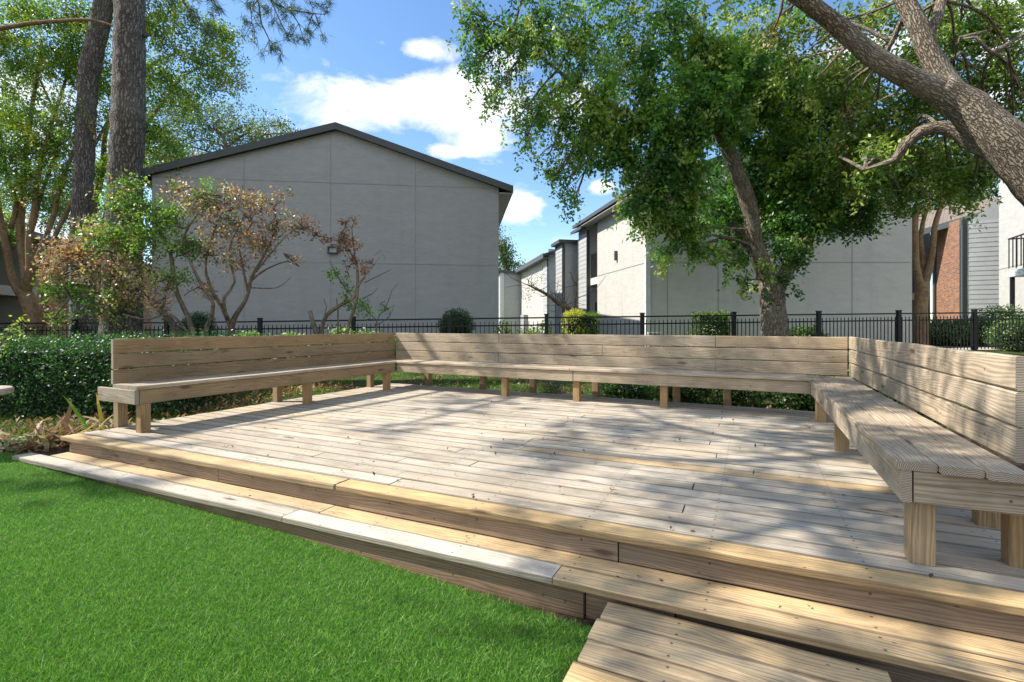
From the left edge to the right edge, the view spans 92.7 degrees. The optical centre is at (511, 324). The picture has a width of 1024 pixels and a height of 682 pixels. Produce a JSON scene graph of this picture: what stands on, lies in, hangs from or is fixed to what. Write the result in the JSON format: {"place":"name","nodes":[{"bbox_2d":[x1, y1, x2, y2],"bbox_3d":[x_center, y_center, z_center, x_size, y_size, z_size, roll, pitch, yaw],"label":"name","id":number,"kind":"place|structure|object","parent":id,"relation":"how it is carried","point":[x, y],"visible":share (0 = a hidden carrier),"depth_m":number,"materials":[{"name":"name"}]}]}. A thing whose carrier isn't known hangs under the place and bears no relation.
{"place":"outdoors","nodes":[
{"label":"outdoors","id":0,"kind":"place"},
{"bbox_2d":[0,451,591,681],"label":"lawn","id":1,"kind":"structure","parent":0,"point":[388,569],"depth_m":2.29,"materials":[{"name":"green plant"}]},
{"bbox_2d":[0,385,13,394],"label":"patio table","id":2,"kind":"object","parent":1,"relation":"on","point":[4,389],"visible":1,"depth_m":4.69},
{"bbox_2d":[0,343,1023,661],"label":"ground","id":3,"kind":"structure","parent":0,"point":[474,385],"depth_m":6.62,"materials":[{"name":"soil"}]},
{"bbox_2d":[0,314,29,364],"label":"green shrub","id":4,"kind":"object","parent":3,"relation":"on","point":[10,330],"visible":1,"depth_m":5.60,"materials":[{"name":"green plant"}]},
{"bbox_2d":[0,430,65,451],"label":"ground plant","id":5,"kind":"object","parent":3,"relation":"on","point":[22,439],"visible":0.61,"depth_m":4.85,"materials":[{"name":"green plant"}]},
{"bbox_2d":[0,394,135,451],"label":"withered plant","id":6,"kind":"object","parent":3,"relation":"on","point":[64,429],"visible":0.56,"depth_m":5.00,"materials":[{"name":"brown plant"}]},
{"bbox_2d":[0,225,151,340],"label":"apartment building","id":7,"kind":"structure","parent":3,"relation":"on","point":[9,304],"depth_m":16.43,"materials":[{"name":"beige"}]},
{"bbox_2d":[0,158,151,244],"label":"tree","id":8,"kind":"object","parent":3,"relation":"on","point":[28,205],"visible":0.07,"depth_m":31.72,"materials":[{"name":"green plant"}]},
{"bbox_2d":[69,0,112,338],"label":"pine tree","id":9,"kind":"object","parent":3,"relation":"on","point":[90,63],"visible":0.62,"depth_m":12.64,"materials":[{"name":"brown plant"}]},
{"bbox_2d":[25,168,214,336],"bbox_3d":[-6.848,-0.835,8.595,3.111,3.856,1.139,0,0,0],"label":"ornamental shrub","id":10,"kind":"object","parent":3,"relation":"on","point":[150,236],"visible":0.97,"depth_m":8.54,"materials":[{"name":"green plant"}]},
{"bbox_2d":[0,0,256,337],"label":"tree","id":11,"kind":"object","parent":3,"relation":"on","point":[27,68],"visible":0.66,"depth_m":13.34,"materials":[{"name":"green plant"}]},
{"bbox_2d":[0,325,260,420],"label":"clipped hedge","id":12,"kind":"object","parent":3,"relation":"on","point":[44,375],"visible":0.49,"depth_m":6.29,"materials":[{"name":"green plant"}]},
{"bbox_2d":[95,85,300,199],"bbox_3d":[-19.276,-7.300,30.890,14.056,16.721,5.694,0,0,0],"label":"oak tree","id":13,"kind":"object","parent":3,"relation":"on","point":[217,129],"visible":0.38,"depth_m":30.46,"materials":[{"name":"green plant"}]},
{"bbox_2d":[178,311,219,335],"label":"round bush","id":14,"kind":"object","parent":3,"relation":"on","point":[196,316],"visible":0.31,"depth_m":12.83,"materials":[{"name":"green plant"}]},
{"bbox_2d":[97,0,337,338],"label":"pine tree","id":15,"kind":"object","parent":3,"relation":"on","point":[127,131],"visible":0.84,"depth_m":9.15,"materials":[{"name":"brown plant"}]},
{"bbox_2d":[156,176,319,335],"bbox_3d":[-5.030,-0.832,8.943,2.998,3.878,1.066,0,0,0],"label":"ornamental shrub","id":16,"kind":"object","parent":3,"relation":"on","point":[202,202],"visible":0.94,"depth_m":8.97,"materials":[{"name":"brown plant"}]},
{"bbox_2d":[234,329,267,360],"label":"ground plant","id":17,"kind":"object","parent":3,"relation":"on","point":[251,333],"visible":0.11,"depth_m":11.27,"materials":[{"name":"green plant"}]},
{"bbox_2d":[268,331,306,358],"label":"ground plant","id":18,"kind":"object","parent":3,"relation":"on","point":[288,332],"visible":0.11,"depth_m":11.33,"materials":[{"name":"green plant"}]},
{"bbox_2d":[144,122,512,357],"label":"apartment building","id":19,"kind":"structure","parent":3,"relation":"on","point":[428,225],"depth_m":15.10,"materials":[{"name":"grey paint"}]},
{"bbox_2d":[327,244,337,253],"bbox_3d":[-5.505,-2.338,14.990,0.300,0.290,0.120,0,0,-6],"label":"wall light","id":20,"kind":"object","parent":19,"relation":"attached to","point":[330,248],"visible":0.76,"depth_m":14.97,"materials":[{"name":"paint"}]},
{"bbox_2d":[323,325,356,355],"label":"ground plant","id":21,"kind":"object","parent":3,"relation":"on","point":[343,330],"visible":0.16,"depth_m":11.42,"materials":[{"name":"green plant"}]},
{"bbox_2d":[308,215,394,355],"bbox_3d":[-3.119,-0.500,9.473,1.725,3.298,0.656,0,0,19],"label":"ornamental shrub","id":22,"kind":"object","parent":3,"relation":"on","point":[353,260],"visible":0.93,"depth_m":9.48,"materials":[{"name":"brown plant"}]},
{"bbox_2d":[350,327,387,352],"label":"ground plant","id":23,"kind":"object","parent":3,"relation":"on","point":[366,332],"visible":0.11,"depth_m":11.36,"materials":[{"name":"green plant"}]},
{"bbox_2d":[386,335,410,363],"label":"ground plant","id":24,"kind":"object","parent":3,"relation":"on","point":[395,346],"visible":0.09,"depth_m":11.44,"materials":[{"name":"green plant"}]},
{"bbox_2d":[437,306,475,342],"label":"round bush","id":25,"kind":"object","parent":3,"relation":"on","point":[466,330],"visible":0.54,"depth_m":13.18,"materials":[{"name":"green plant"}]},
{"bbox_2d":[0,374,934,453],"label":"leaf litter","id":26,"kind":"object","parent":3,"relation":"on","point":[317,384],"visible":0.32,"depth_m":6.52,"materials":[{"name":"brown plant"}]},
{"bbox_2d":[494,320,513,353],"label":"ground plant","id":27,"kind":"object","parent":3,"relation":"on","point":[504,331],"visible":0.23,"depth_m":12.98,"materials":[{"name":"green plant"}]},
{"bbox_2d":[499,270,520,333],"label":"apartment building","id":28,"kind":"structure","parent":3,"relation":"on","point":[509,301],"depth_m":37.90,"materials":[{"name":"grey paint"}]},
{"bbox_2d":[0,309,1023,362],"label":"metal fence","id":29,"kind":"object","parent":3,"relation":"on","point":[819,321],"visible":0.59,"depth_m":12.36,"materials":[{"name":"black metal"}]},
{"bbox_2d":[499,225,525,270],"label":"tree","id":30,"kind":"object","parent":3,"relation":"on","point":[507,261],"visible":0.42,"depth_m":47.56,"materials":[{"name":"green plant"}]},
{"bbox_2d":[12,383,1023,681],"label":"wooden deck","id":31,"kind":"structure","parent":3,"relation":"on","point":[780,523],"depth_m":2.90,"materials":[{"name":"brown wood"}]},
{"bbox_2d":[98,333,409,432],"bbox_3d":[-2.881,0.582,6.590,0.676,0.895,4.193,0,0,27],"label":"deck bench","id":32,"kind":"object","parent":31,"relation":"on","point":[142,389],"visible":1,"depth_m":5.76,"materials":[{"name":"brown wood"}]},
{"bbox_2d":[100,390,933,608],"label":"fallen leaves","id":33,"kind":"object","parent":31,"relation":"on","point":[753,472],"visible":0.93,"depth_m":3.79,"materials":[{"name":"brown plant"}]},
{"bbox_2d":[396,333,846,407],"bbox_3d":[0.829,0.633,6.886,6.561,0.994,0.666,0,0,26],"label":"deck bench","id":34,"kind":"object","parent":31,"relation":"on","point":[665,368],"visible":1,"depth_m":6.54,"materials":[{"name":"brown wood"}]},
{"bbox_2d":[806,337,1023,568],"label":"deck bench","id":35,"kind":"object","parent":31,"relation":"on","point":[922,466],"visible":1,"depth_m":2.39,"materials":[{"name":"brown wood"}]},
{"bbox_2d":[513,328,534,353],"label":"ground plant","id":36,"kind":"object","parent":3,"relation":"on","point":[522,332],"visible":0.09,"depth_m":13.18,"materials":[{"name":"green plant"}]},
{"bbox_2d":[514,249,554,333],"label":"apartment building","id":37,"kind":"structure","parent":3,"relation":"on","point":[536,304],"depth_m":31.95,"materials":[{"name":"paint"}]},
{"bbox_2d":[530,326,541,354],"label":"ground plant","id":38,"kind":"object","parent":3,"relation":"on","point":[531,330],"visible":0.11,"depth_m":13.46,"materials":[{"name":"green plant"}]},
{"bbox_2d":[535,319,554,354],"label":"ground plant","id":39,"kind":"object","parent":3,"relation":"on","point":[542,330],"visible":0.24,"depth_m":12.86,"materials":[{"name":"green plant"}]},
{"bbox_2d":[505,262,605,311],"bbox_3d":[1.442,-0.791,16.944,3.642,3.082,1.209,0,0,7],"label":"bare tree","id":40,"kind":"object","parent":3,"relation":"on","point":[565,305],"visible":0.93,"depth_m":16.97,"materials":[{"name":"brown plant"}]},
{"bbox_2d":[551,223,596,344],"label":"apartment building","id":41,"kind":"structure","parent":3,"relation":"on","point":[577,258],"depth_m":21.37,"materials":[{"name":"grey paint"}]},
{"bbox_2d":[560,307,587,344],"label":"yellow bush","id":42,"kind":"object","parent":3,"relation":"on","point":[573,313],"visible":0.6,"depth_m":13.93,"materials":[{"name":"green plant"}]},
{"bbox_2d":[582,311,602,334],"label":"green bush","id":43,"kind":"object","parent":3,"relation":"on","point":[587,320],"visible":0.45,"depth_m":13.98,"materials":[{"name":"green plant"}]},
{"bbox_2d":[600,383,654,398],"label":"green bush","id":44,"kind":"object","parent":3,"relation":"on","point":[633,391],"visible":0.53,"depth_m":7.43,"materials":[{"name":"green plant"}]},
{"bbox_2d":[647,332,660,346],"bbox_3d":[3.790,0.525,13.050,0.340,0.650,0.240,0,0,0],"label":"utility box","id":45,"kind":"object","parent":3,"relation":"on","point":[652,333],"visible":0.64,"depth_m":12.95,"materials":[{"name":"paint"}]},
{"bbox_2d":[445,0,892,361],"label":"oak tree","id":46,"kind":"object","parent":3,"relation":"on","point":[716,91],"visible":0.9,"depth_m":10.19,"materials":[{"name":"green plant"}]},
{"bbox_2d":[642,385,711,403],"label":"green bush","id":47,"kind":"object","parent":3,"relation":"on","point":[687,394],"visible":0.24,"depth_m":6.83,"materials":[{"name":"green plant"}]},
{"bbox_2d":[686,309,730,347],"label":"box bush","id":48,"kind":"object","parent":3,"relation":"on","point":[704,329],"visible":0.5,"depth_m":13.29,"materials":[{"name":"green plant"}]},
{"bbox_2d":[563,601,890,681],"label":"boardwalk","id":49,"kind":"structure","parent":3,"relation":"on","point":[624,643],"depth_m":1.81,"materials":[{"name":"brown wood"}]},
{"bbox_2d":[703,370,772,407],"bbox_3d":[3.118,0.873,6.821,0.996,0.663,0.809,0,0,0],"label":"green bush","id":50,"kind":"object","parent":3,"relation":"on","point":[741,398],"visible":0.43,"depth_m":6.63,"materials":[{"name":"green plant"}]},
{"bbox_2d":[572,144,932,347],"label":"apartment building","id":51,"kind":"structure","parent":3,"relation":"on","point":[865,275],"depth_m":15.20,"materials":[{"name":"paint"}]},
{"bbox_2d":[763,374,830,410],"bbox_3d":[3.921,0.875,6.579,0.997,0.658,0.788,0,0,0],"label":"green bush","id":52,"kind":"object","parent":3,"relation":"on","point":[803,402],"visible":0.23,"depth_m":6.43,"materials":[{"name":"green plant"}]},
{"bbox_2d":[789,325,828,349],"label":"green bush","id":53,"kind":"object","parent":3,"relation":"on","point":[801,332],"visible":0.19,"depth_m":13.23,"materials":[{"name":"green plant"}]},
{"bbox_2d":[834,369,898,402],"bbox_3d":[4.311,0.874,6.065,0.971,0.661,0.794,0,0,0],"label":"green bush","id":54,"kind":"object","parent":3,"relation":"on","point":[868,386],"visible":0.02,"depth_m":5.86,"materials":[{"name":"green plant"}]},
{"bbox_2d":[731,0,1023,235],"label":"oak tree","id":55,"kind":"object","parent":3,"relation":"on","point":[983,127],"visible":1,"depth_m":8.67,"materials":[{"name":"green plant"}]},
{"bbox_2d":[887,377,963,419],"bbox_3d":[4.930,0.865,5.939,0.966,0.679,0.786,0,0,0],"label":"green bush","id":56,"kind":"object","parent":3,"relation":"on","point":[921,414],"visible":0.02,"depth_m":5.76,"materials":[{"name":"green plant"}]},
{"bbox_2d":[928,320,952,345],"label":"green bush","id":57,"kind":"object","parent":3,"relation":"on","point":[938,330],"visible":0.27,"depth_m":15.75,"materials":[{"name":"green plant"}]},
{"bbox_2d":[910,140,985,344],"bbox_3d":[13.421,-2.524,15.407,3.140,7.079,1.862,0,0,0],"label":"crape myrtle","id":58,"kind":"object","parent":3,"relation":"on","point":[922,270],"visible":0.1,"depth_m":15.33,"materials":[{"name":"brown plant"}]},
{"bbox_2d":[912,198,998,321],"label":"apartment building","id":59,"kind":"structure","parent":3,"relation":"on","point":[965,275],"depth_m":19.81,"materials":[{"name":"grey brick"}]},
{"bbox_2d":[912,175,998,233],"bbox_3d":[22.634,-4.150,25.132,6.898,9.813,4.419,0,0,9],"label":"tree","id":60,"kind":"object","parent":3,"relation":"on","point":[985,197],"visible":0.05,"depth_m":24.57,"materials":[{"name":"green plant"}]},
{"bbox_2d":[938,316,983,345],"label":"green bush","id":61,"kind":"object","parent":3,"relation":"on","point":[962,333],"visible":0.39,"depth_m":15.37,"materials":[{"name":"green plant"}]},
{"bbox_2d":[978,303,1023,345],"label":"green bush","id":62,"kind":"object","parent":3,"relation":"on","point":[1008,307],"visible":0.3,"depth_m":14.88,"materials":[{"name":"green plant"}]},
{"bbox_2d":[982,317,1023,351],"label":"green bush","id":63,"kind":"object","parent":3,"relation":"on","point":[1007,336],"visible":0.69,"depth_m":13.77,"materials":[{"name":"green plant"}]},
{"bbox_2d":[999,179,1023,314],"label":"apartment building","id":64,"kind":"structure","parent":3,"relation":"on","point":[1011,248],"depth_m":17.62,"materials":[{"name":"paint"}]},
{"bbox_2d":[0,0,1023,318],"label":"sky","id":65,"kind":"structure","parent":0,"point":[388,72],"materials":[{"name":"blue"}]},
{"bbox_2d":[937,346,1020,349],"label":"path","id":66,"kind":"structure","parent":0,"point":[979,348],"depth_m":14.40,"materials":[{"name":"concrete"}]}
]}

